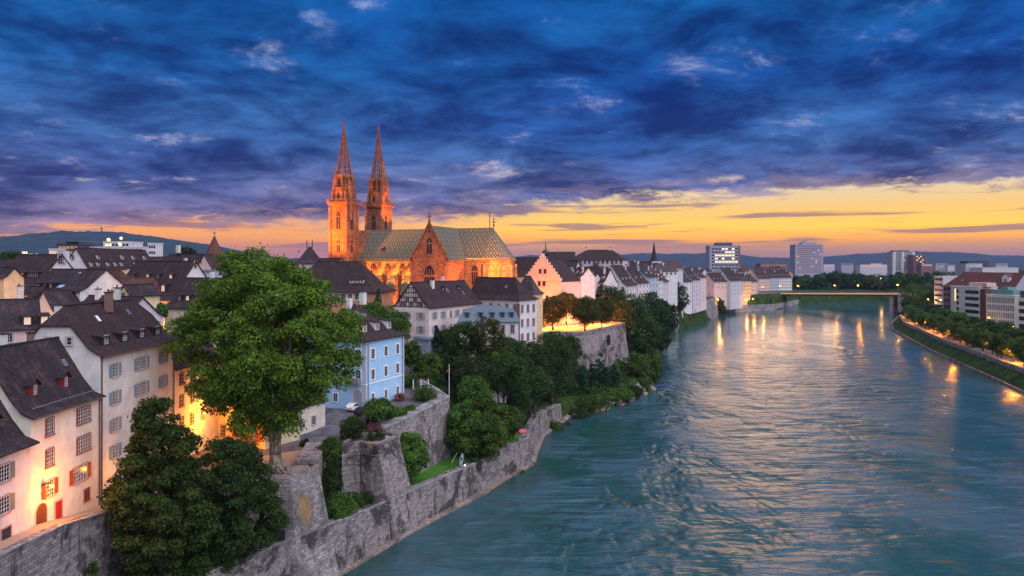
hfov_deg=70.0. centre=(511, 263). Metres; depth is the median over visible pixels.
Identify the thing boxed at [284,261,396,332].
chapter house
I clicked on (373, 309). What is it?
tree
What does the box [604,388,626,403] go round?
bush
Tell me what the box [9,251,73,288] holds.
town house
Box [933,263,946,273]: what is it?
distant block
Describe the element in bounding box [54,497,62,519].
door
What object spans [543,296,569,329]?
tree
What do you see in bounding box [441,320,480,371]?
tree
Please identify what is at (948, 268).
distant block
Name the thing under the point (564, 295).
tree
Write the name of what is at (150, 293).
town house
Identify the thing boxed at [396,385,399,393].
window
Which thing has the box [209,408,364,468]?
road
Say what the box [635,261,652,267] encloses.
distant house
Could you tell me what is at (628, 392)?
bush
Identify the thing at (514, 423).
tree
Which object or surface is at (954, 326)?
tree
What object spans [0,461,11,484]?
window
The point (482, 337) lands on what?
tree
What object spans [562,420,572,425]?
bush
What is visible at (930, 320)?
tree
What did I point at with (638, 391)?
bush
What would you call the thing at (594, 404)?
bush
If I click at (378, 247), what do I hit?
cathedral
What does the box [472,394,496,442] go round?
tree
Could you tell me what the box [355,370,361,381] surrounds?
window
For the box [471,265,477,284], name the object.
window
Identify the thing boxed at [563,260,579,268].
town house
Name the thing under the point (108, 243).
office block
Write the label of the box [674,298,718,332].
quay wall
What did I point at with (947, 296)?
office block
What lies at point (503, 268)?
window
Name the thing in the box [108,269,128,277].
town house
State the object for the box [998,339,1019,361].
tree
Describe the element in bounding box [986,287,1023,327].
office block
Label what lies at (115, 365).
window
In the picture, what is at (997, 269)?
warehouse
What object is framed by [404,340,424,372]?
tree
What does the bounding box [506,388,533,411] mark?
tree
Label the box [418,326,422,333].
window
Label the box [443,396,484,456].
tree
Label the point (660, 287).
row house
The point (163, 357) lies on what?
window
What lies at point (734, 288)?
row house
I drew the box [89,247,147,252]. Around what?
office block
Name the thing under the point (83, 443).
window
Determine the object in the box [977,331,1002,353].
tree
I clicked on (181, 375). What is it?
window
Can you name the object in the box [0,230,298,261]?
hill
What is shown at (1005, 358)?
promenade
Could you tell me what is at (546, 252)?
roof turret
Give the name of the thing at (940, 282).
office block
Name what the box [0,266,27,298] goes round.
town house
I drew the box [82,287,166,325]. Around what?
town house
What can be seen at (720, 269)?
distant house
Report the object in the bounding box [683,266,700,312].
row house
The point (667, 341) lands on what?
tree
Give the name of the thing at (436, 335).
conifer
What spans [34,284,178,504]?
town house
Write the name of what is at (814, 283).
tree
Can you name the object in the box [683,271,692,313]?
row house
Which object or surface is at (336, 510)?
bush
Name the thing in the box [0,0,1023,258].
sky
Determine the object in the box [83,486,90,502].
window
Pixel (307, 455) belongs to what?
retaining wall
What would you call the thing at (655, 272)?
distant house
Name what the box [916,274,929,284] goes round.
tree
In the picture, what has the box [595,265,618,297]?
row house
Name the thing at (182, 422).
window
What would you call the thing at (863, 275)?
tree
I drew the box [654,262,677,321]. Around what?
distant house
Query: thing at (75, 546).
retaining wall
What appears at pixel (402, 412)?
bush
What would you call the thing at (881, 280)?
tree
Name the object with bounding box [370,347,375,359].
window
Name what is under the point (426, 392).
bush
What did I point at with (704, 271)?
distant house
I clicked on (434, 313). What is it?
window
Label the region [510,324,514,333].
window
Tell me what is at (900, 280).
tree
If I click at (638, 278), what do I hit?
row house
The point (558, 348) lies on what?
tree
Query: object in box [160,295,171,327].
town house
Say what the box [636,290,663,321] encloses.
tree
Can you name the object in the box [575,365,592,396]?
tree
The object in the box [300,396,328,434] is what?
town house
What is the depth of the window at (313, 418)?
128.62 m
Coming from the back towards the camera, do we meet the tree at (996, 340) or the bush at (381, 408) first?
the tree at (996, 340)
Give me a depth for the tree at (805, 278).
919.64 m
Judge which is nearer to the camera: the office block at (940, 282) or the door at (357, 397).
the door at (357, 397)
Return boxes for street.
[0,469,209,548]
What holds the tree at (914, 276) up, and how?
on the ground
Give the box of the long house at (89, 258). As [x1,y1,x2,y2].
[69,247,151,268]
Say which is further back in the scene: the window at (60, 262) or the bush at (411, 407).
the window at (60, 262)
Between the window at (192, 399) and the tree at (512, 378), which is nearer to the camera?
the window at (192, 399)
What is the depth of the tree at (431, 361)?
166.14 m
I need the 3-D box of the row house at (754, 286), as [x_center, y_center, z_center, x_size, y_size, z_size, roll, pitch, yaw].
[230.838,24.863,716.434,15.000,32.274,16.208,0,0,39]
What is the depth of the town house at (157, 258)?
298.38 m
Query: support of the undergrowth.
on the ground
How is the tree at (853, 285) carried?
on the ground
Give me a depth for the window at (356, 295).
211.08 m
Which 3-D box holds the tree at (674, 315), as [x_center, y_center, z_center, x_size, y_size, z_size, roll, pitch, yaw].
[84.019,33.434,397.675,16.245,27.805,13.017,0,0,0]
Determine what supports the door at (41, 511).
in the town house at (50, 397)
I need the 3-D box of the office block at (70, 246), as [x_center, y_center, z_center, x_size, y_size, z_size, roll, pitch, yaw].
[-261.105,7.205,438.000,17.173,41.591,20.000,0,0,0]
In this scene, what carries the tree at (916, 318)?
on the ground
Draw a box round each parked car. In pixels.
[345,403,357,410]
[353,406,363,415]
[361,417,377,426]
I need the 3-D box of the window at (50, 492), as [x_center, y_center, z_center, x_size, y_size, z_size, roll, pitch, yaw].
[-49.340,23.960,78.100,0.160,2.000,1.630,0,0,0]
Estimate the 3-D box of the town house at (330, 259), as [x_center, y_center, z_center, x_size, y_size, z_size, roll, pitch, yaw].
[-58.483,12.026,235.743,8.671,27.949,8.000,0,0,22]
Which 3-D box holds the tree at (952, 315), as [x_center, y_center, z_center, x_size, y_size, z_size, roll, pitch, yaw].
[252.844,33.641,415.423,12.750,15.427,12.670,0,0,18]
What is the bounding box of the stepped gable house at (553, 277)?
[526,253,580,324]
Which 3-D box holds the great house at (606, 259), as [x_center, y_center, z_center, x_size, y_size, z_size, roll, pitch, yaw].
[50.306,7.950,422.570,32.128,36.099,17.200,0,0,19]
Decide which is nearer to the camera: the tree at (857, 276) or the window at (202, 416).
the window at (202, 416)
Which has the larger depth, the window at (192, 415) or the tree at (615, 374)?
the tree at (615, 374)
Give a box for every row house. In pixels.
[574,264,595,298]
[591,270,600,297]
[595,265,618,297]
[609,263,637,333]
[624,263,649,304]
[636,264,658,299]
[654,268,663,298]
[656,269,668,302]
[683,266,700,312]
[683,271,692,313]
[690,266,705,310]
[705,271,727,307]
[722,269,742,309]
[737,272,751,304]
[745,273,757,294]
[752,270,770,290]
[766,269,779,290]
[775,269,791,290]
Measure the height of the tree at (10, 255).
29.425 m
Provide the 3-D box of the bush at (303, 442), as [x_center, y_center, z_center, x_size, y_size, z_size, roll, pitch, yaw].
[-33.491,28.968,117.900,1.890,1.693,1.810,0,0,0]
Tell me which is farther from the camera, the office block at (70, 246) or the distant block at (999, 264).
the distant block at (999, 264)
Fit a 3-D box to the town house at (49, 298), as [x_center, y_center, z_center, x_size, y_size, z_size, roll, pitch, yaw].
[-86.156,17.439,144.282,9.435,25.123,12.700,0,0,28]
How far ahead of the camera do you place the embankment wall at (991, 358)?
335.16 m
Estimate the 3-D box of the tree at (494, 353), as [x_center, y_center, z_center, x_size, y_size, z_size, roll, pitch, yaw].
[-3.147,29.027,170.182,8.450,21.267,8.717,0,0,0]
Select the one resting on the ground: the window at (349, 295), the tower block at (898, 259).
the tower block at (898, 259)
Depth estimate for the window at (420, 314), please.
186.14 m
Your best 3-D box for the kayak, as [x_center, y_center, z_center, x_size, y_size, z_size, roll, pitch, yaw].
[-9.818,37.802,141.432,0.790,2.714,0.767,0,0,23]
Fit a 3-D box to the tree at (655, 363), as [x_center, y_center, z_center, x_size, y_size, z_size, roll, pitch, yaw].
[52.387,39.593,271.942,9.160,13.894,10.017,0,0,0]
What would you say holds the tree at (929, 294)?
on the ground
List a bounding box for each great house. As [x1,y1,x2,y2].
[546,249,575,259]
[569,247,628,268]
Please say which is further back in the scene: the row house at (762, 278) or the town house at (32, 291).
the row house at (762, 278)
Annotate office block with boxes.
[48,248,65,253]
[51,241,99,255]
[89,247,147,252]
[103,237,143,246]
[147,243,163,255]
[706,240,739,272]
[934,276,956,307]
[943,285,961,309]
[950,286,964,312]
[964,282,997,320]
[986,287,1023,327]
[1019,291,1023,327]
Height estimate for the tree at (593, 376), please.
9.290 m
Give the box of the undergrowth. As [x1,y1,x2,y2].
[427,319,655,408]
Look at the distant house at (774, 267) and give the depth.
1106.17 m
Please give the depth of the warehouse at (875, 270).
1500.00 m
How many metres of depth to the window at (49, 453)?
78.05 m
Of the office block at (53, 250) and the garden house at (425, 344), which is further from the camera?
the office block at (53, 250)
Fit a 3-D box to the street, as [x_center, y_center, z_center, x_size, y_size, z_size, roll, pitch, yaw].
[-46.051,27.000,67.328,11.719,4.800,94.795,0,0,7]
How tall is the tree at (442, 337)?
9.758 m
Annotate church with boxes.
[650,244,661,263]
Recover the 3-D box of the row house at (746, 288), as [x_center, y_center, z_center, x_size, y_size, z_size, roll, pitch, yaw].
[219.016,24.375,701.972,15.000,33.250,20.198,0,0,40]
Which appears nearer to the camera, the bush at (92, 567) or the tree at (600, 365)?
the bush at (92, 567)
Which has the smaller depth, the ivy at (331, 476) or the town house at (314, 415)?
the ivy at (331, 476)
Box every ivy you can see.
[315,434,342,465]
[322,453,343,501]
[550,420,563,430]
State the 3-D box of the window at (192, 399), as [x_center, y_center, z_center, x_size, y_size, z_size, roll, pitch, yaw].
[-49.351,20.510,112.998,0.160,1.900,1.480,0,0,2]
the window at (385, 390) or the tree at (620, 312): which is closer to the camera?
the window at (385, 390)
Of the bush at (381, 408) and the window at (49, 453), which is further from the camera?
the bush at (381, 408)
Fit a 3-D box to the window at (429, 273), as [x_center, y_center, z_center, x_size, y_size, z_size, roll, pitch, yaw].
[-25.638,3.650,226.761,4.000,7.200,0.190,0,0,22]
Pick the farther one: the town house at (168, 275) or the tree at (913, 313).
the tree at (913, 313)
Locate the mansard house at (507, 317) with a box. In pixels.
[457,305,519,402]
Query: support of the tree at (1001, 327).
on the ground
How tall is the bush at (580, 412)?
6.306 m
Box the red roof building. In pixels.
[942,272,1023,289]
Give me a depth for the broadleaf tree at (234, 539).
90.54 m
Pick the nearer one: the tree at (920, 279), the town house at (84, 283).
the town house at (84, 283)
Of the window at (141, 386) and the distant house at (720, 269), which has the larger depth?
the distant house at (720, 269)
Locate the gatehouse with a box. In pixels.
[296,240,318,269]
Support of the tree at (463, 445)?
on the ground
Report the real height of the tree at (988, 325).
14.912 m
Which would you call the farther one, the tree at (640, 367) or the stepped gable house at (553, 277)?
the stepped gable house at (553, 277)
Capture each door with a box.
[35,501,47,524]
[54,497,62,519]
[352,389,362,406]
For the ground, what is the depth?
276.06 m
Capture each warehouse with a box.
[756,264,787,268]
[855,265,886,275]
[954,263,982,275]
[960,261,988,266]
[971,267,1018,272]
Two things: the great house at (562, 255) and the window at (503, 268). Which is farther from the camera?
the great house at (562, 255)
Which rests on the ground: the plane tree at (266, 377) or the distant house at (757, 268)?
the distant house at (757, 268)
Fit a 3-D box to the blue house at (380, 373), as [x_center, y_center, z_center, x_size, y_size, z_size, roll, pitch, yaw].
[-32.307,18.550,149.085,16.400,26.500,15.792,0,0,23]
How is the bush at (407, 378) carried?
on the ground
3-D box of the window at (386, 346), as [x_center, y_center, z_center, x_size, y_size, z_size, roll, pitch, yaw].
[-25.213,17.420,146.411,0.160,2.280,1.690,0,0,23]
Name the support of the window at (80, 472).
in the town house at (50, 397)
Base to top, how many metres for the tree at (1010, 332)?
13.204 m
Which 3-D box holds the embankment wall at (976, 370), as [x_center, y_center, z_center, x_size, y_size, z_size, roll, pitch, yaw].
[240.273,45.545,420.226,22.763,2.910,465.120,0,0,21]
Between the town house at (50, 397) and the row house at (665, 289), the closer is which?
the town house at (50, 397)
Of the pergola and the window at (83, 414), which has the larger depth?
the pergola
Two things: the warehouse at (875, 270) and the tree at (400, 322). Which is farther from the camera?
the warehouse at (875, 270)
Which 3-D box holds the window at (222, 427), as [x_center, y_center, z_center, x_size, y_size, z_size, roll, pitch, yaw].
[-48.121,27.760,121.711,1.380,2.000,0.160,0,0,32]
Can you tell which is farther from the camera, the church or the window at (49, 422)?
the church
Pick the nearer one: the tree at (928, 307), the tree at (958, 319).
the tree at (958, 319)
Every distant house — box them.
[590,262,599,272]
[630,261,645,265]
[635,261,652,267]
[641,264,659,278]
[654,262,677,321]
[664,261,682,316]
[698,268,707,275]
[717,266,730,272]
[736,266,745,273]
[740,266,749,271]
[752,267,763,270]
[770,265,780,269]
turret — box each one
[206,228,221,253]
[542,240,548,258]
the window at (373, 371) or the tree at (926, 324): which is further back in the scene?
the tree at (926, 324)
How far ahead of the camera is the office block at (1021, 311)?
421.27 m
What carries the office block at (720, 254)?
on the ground
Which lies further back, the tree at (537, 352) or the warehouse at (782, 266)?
the warehouse at (782, 266)
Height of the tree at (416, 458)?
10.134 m
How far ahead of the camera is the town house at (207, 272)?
199.46 m
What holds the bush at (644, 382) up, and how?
on the ground
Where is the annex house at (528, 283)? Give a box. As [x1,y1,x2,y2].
[521,276,544,343]
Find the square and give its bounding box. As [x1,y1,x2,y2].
[253,450,308,477]
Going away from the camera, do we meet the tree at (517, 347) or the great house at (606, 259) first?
the tree at (517, 347)
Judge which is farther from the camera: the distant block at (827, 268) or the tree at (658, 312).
the distant block at (827, 268)
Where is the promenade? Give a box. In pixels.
[902,316,1023,367]
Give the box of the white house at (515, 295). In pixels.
[471,277,538,364]
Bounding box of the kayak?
[459,453,462,465]
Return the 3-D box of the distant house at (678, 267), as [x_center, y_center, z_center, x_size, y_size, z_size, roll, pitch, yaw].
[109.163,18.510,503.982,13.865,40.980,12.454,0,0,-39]
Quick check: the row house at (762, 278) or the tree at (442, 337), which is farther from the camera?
the row house at (762, 278)
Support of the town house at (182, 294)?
on the ground
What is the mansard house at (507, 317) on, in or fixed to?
on the ground
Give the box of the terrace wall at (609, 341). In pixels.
[543,320,629,381]
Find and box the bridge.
[781,292,919,313]
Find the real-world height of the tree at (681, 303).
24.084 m
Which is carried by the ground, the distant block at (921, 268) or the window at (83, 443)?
the distant block at (921, 268)
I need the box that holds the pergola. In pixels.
[410,372,432,388]
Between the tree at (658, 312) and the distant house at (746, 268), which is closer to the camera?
the tree at (658, 312)
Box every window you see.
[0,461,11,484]
[0,493,11,516]
[0,524,11,540]
[5,332,13,342]
[45,416,55,437]
[45,447,55,468]
[45,477,55,499]
[57,255,65,264]
[64,336,72,345]
[72,461,88,485]
[76,404,91,426]
[76,432,91,455]
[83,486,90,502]
[112,362,119,378]
[112,389,119,405]
[112,416,119,433]
[112,442,119,460]
[136,355,147,371]
[136,380,147,397]
[160,351,166,364]
[160,374,166,388]
[179,372,183,385]
[179,394,184,407]
[179,416,184,427]
[190,392,194,403]
[190,411,194,424]
[200,408,204,420]
[220,424,225,436]
[249,433,257,442]
[311,415,316,425]
[332,392,337,401]
[347,293,352,297]
[354,293,358,299]
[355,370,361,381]
[370,262,376,273]
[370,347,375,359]
[370,368,375,380]
[383,345,387,356]
[384,262,390,273]
[384,365,388,376]
[384,388,387,397]
[395,343,399,354]
[395,362,399,373]
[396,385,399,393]
[399,262,405,273]
[418,312,422,319]
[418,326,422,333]
[424,264,434,280]
[426,236,432,254]
[433,312,436,319]
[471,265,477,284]
[487,264,494,276]
[501,264,506,276]
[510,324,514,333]
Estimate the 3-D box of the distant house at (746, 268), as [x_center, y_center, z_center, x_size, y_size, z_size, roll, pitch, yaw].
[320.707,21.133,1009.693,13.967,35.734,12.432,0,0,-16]
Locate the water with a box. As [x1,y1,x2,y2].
[342,301,1023,575]
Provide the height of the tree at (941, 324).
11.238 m
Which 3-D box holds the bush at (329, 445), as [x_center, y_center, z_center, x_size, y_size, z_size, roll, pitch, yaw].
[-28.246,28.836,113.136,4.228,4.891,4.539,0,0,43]
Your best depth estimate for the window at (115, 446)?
91.04 m
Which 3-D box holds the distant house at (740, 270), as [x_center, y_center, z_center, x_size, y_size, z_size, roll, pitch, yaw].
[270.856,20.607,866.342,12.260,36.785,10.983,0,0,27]
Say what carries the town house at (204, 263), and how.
on the ground
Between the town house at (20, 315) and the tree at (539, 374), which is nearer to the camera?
the town house at (20, 315)
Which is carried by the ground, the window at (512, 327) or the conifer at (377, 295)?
the conifer at (377, 295)
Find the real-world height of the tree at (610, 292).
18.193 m
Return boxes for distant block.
[823,264,834,273]
[839,263,853,273]
[917,264,932,276]
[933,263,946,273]
[945,265,954,275]
[992,263,1007,266]
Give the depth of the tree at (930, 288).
637.41 m
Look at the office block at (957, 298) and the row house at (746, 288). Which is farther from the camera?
the row house at (746, 288)
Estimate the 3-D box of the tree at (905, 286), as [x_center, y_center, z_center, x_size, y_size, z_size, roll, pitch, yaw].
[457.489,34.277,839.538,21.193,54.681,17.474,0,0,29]
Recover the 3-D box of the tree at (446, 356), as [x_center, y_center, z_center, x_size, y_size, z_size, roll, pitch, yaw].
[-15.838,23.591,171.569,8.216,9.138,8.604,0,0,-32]
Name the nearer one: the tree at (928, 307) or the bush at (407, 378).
the bush at (407, 378)
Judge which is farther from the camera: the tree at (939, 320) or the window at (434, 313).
the tree at (939, 320)
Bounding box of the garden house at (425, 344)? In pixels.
[413,336,458,361]
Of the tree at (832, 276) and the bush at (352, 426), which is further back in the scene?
the tree at (832, 276)
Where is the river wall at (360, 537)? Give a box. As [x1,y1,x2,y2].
[194,403,565,575]
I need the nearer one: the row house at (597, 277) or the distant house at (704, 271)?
the row house at (597, 277)
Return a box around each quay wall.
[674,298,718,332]
[718,299,798,312]
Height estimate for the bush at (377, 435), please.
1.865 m
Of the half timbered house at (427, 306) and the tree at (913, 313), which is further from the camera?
the tree at (913, 313)
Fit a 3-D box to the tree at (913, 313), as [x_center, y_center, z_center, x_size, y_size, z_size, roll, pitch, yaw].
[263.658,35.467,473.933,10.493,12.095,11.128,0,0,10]
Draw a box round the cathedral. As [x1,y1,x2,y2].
[327,119,516,304]
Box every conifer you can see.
[374,289,381,301]
[431,325,441,348]
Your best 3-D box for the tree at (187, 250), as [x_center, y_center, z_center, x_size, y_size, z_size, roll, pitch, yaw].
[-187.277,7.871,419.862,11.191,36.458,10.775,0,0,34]
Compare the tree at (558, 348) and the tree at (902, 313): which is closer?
the tree at (558, 348)
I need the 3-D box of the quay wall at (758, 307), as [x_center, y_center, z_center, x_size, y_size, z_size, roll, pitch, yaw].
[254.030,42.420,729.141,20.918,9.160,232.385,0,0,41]
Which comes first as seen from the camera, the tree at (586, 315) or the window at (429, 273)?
the window at (429, 273)
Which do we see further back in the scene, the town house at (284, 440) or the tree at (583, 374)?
the tree at (583, 374)
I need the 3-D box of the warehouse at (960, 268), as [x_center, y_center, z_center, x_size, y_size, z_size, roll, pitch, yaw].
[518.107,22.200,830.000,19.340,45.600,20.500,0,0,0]
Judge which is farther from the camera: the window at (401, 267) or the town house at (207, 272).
the window at (401, 267)
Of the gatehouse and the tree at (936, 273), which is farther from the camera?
the tree at (936, 273)
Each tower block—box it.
[790,241,822,277]
[887,250,914,277]
[908,255,925,273]
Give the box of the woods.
[792,270,1023,291]
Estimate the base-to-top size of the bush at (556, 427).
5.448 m
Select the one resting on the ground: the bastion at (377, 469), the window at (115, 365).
the bastion at (377, 469)
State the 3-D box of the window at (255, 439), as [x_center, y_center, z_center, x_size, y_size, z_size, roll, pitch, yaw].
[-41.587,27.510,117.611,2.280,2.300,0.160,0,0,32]
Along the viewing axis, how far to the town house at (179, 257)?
236.99 m
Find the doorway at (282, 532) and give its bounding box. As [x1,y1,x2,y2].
[273,530,284,541]
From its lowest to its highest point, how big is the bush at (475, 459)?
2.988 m
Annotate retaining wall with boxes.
[0,479,259,575]
[295,442,325,491]
[376,379,450,478]
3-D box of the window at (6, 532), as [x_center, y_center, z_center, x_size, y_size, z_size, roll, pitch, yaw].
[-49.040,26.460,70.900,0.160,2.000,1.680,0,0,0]
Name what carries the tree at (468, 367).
on the ground
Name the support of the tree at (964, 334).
on the ground
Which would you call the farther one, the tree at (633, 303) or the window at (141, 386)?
the tree at (633, 303)
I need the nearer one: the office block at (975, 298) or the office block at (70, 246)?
the office block at (70, 246)
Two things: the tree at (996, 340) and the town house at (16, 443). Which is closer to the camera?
the town house at (16, 443)
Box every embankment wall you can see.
[890,315,1023,393]
[900,315,1023,373]
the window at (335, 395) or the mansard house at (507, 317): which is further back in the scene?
the mansard house at (507, 317)
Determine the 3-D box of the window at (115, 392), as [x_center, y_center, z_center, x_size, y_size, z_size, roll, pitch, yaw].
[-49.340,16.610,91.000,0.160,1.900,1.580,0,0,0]
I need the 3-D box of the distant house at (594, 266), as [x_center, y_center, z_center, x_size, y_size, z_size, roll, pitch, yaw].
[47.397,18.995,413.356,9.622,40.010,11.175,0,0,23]
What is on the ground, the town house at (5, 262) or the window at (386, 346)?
the town house at (5, 262)
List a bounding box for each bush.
[85,561,99,575]
[299,438,308,446]
[325,486,361,520]
[338,415,367,439]
[347,491,368,507]
[360,491,374,504]
[366,422,382,432]
[367,430,385,440]
[387,406,408,419]
[394,393,405,401]
[404,371,419,387]
[404,404,415,411]
[410,384,438,401]
[468,457,482,470]
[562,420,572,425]
[567,406,591,419]
[579,393,605,413]
[592,389,613,408]
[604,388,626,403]
[619,387,636,402]
[628,384,643,397]
[639,377,652,388]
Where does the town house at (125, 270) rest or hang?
on the ground
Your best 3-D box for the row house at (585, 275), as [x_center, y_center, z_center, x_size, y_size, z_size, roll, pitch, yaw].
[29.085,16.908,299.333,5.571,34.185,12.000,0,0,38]
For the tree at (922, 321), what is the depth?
439.26 m
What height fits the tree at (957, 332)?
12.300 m
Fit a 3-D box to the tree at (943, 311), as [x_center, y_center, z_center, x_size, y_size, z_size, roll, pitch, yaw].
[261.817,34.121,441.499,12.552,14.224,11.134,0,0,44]
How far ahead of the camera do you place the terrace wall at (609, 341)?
256.03 m
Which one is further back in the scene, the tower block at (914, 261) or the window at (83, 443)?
the tower block at (914, 261)
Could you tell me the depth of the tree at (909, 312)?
484.43 m
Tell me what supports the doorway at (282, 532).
in the bastion at (302, 493)
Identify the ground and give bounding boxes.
[149,269,1023,575]
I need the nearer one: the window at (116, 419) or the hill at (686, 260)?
the window at (116, 419)
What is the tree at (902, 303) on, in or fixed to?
on the ground
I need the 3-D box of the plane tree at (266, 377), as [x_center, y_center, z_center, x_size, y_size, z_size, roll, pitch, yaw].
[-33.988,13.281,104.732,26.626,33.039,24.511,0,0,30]
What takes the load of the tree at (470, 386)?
on the ground
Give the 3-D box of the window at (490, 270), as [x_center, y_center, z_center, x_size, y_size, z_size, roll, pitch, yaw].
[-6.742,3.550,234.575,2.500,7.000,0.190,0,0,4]
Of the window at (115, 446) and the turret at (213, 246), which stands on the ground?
the turret at (213, 246)
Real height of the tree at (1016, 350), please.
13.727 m
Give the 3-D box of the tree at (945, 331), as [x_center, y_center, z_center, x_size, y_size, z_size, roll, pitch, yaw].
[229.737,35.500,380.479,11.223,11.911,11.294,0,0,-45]
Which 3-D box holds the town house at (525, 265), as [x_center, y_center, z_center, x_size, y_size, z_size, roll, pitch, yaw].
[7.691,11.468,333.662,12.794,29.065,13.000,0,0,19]
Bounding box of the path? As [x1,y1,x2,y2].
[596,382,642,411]
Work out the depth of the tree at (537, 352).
191.81 m
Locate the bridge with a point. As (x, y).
(895, 306)
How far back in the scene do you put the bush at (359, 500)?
115.34 m
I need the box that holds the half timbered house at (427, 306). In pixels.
[393,274,482,342]
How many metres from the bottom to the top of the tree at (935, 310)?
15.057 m
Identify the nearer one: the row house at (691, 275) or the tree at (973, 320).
the tree at (973, 320)
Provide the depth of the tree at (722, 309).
640.54 m
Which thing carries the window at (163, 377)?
in the town house at (123, 364)
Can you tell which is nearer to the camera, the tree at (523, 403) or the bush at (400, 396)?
the bush at (400, 396)
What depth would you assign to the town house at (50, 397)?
80.66 m
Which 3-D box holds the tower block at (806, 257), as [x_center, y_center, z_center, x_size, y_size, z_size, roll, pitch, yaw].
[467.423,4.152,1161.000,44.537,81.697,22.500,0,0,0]
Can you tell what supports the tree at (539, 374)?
on the ground
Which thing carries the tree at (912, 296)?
on the ground
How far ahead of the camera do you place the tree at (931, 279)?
870.14 m
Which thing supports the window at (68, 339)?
in the town house at (123, 364)
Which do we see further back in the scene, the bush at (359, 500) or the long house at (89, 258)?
the long house at (89, 258)
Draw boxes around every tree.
[0,250,21,258]
[96,394,224,575]
[156,302,168,326]
[158,242,368,475]
[175,246,196,253]
[178,434,293,573]
[358,300,385,317]
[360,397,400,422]
[377,305,413,342]
[400,431,432,482]
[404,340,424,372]
[412,352,443,385]
[431,345,460,378]
[437,328,458,351]
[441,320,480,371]
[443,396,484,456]
[448,353,507,391]
[455,436,472,464]
[456,374,494,404]
[464,411,509,460]
[465,315,511,396]
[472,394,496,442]
[476,347,534,404]
[484,343,515,408]
[491,403,528,446]
[495,335,531,412]
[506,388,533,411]
[519,339,549,416]
[519,365,554,418]
[534,329,580,404]
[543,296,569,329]
[555,292,576,324]
[559,335,582,393]
[568,295,602,330]
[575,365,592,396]
[588,295,615,326]
[588,364,597,386]
[594,353,608,381]
[595,285,623,303]
[600,367,611,386]
[608,299,637,335]
[610,365,620,387]
[611,289,650,348]
[622,351,651,379]
[628,314,664,359]
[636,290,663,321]
[640,306,673,355]
[644,352,663,382]
[655,330,671,352]
[657,299,670,328]
[665,303,678,331]
[677,282,689,314]
[716,298,726,314]
[792,275,800,288]
[796,274,813,289]
[802,276,819,289]
[815,274,828,287]
[826,271,842,288]
[832,276,845,288]
[838,273,851,288]
[848,275,862,288]
[850,273,865,287]
[858,274,866,288]
[862,274,878,289]
[873,275,890,289]
[888,267,901,291]
[890,274,907,292]
[899,282,932,305]
[899,296,911,306]
[900,308,911,320]
[903,275,913,291]
[905,308,921,323]
[908,269,919,291]
[909,309,918,324]
[912,311,931,327]
[913,301,931,307]
[914,298,930,306]
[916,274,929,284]
[917,281,933,297]
[920,314,929,329]
[922,272,930,277]
[922,290,933,303]
[923,302,939,312]
[924,316,935,331]
[926,314,942,333]
[928,274,934,286]
[931,271,941,275]
[931,307,949,314]
[932,316,951,335]
[934,309,951,315]
[934,321,949,337]
[941,321,955,339]
[947,310,969,320]
[947,323,966,342]
[951,324,974,344]
[952,316,966,322]
[960,328,982,347]
[961,317,984,327]
[966,328,987,350]
[970,319,993,327]
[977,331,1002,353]
[978,319,996,331]
[986,334,1011,357]
[992,321,1016,333]
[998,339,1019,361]
[1003,328,1021,338]
[1008,336,1023,365]
[1013,326,1023,338]
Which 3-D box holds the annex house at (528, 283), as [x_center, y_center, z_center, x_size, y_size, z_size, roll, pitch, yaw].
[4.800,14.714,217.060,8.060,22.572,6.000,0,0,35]
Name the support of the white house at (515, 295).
on the ground
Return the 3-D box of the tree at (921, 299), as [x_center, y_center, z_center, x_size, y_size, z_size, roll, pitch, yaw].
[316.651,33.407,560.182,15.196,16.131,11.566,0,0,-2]
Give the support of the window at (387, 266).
in the cathedral
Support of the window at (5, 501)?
in the town house at (16, 443)
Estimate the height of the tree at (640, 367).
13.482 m
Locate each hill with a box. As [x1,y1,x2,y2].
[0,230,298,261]
[514,251,1023,268]
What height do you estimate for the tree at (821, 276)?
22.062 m
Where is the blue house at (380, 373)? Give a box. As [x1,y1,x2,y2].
[305,290,407,408]
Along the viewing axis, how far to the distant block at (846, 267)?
2002.66 m
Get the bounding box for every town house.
[0,251,32,265]
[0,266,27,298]
[0,283,50,343]
[0,329,106,526]
[0,400,39,540]
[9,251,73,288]
[24,286,47,297]
[32,268,122,300]
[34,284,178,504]
[38,289,82,316]
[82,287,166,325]
[99,267,130,273]
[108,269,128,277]
[117,277,162,293]
[121,283,162,308]
[126,256,206,295]
[149,256,166,260]
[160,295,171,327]
[164,244,202,262]
[165,272,249,346]
[172,331,221,454]
[198,254,225,268]
[202,269,226,276]
[219,351,299,449]
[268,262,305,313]
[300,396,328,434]
[318,258,342,260]
[515,257,538,282]
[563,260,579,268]
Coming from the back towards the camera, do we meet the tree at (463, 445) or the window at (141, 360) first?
the tree at (463, 445)
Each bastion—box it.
[264,463,338,575]
[341,432,419,542]
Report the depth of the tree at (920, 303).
535.63 m
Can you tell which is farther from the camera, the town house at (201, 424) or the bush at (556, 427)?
the bush at (556, 427)
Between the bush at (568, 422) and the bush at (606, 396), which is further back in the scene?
the bush at (606, 396)
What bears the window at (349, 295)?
in the chapter house at (349, 279)
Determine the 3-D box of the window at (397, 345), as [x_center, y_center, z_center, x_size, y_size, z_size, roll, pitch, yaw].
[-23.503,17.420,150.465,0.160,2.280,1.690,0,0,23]

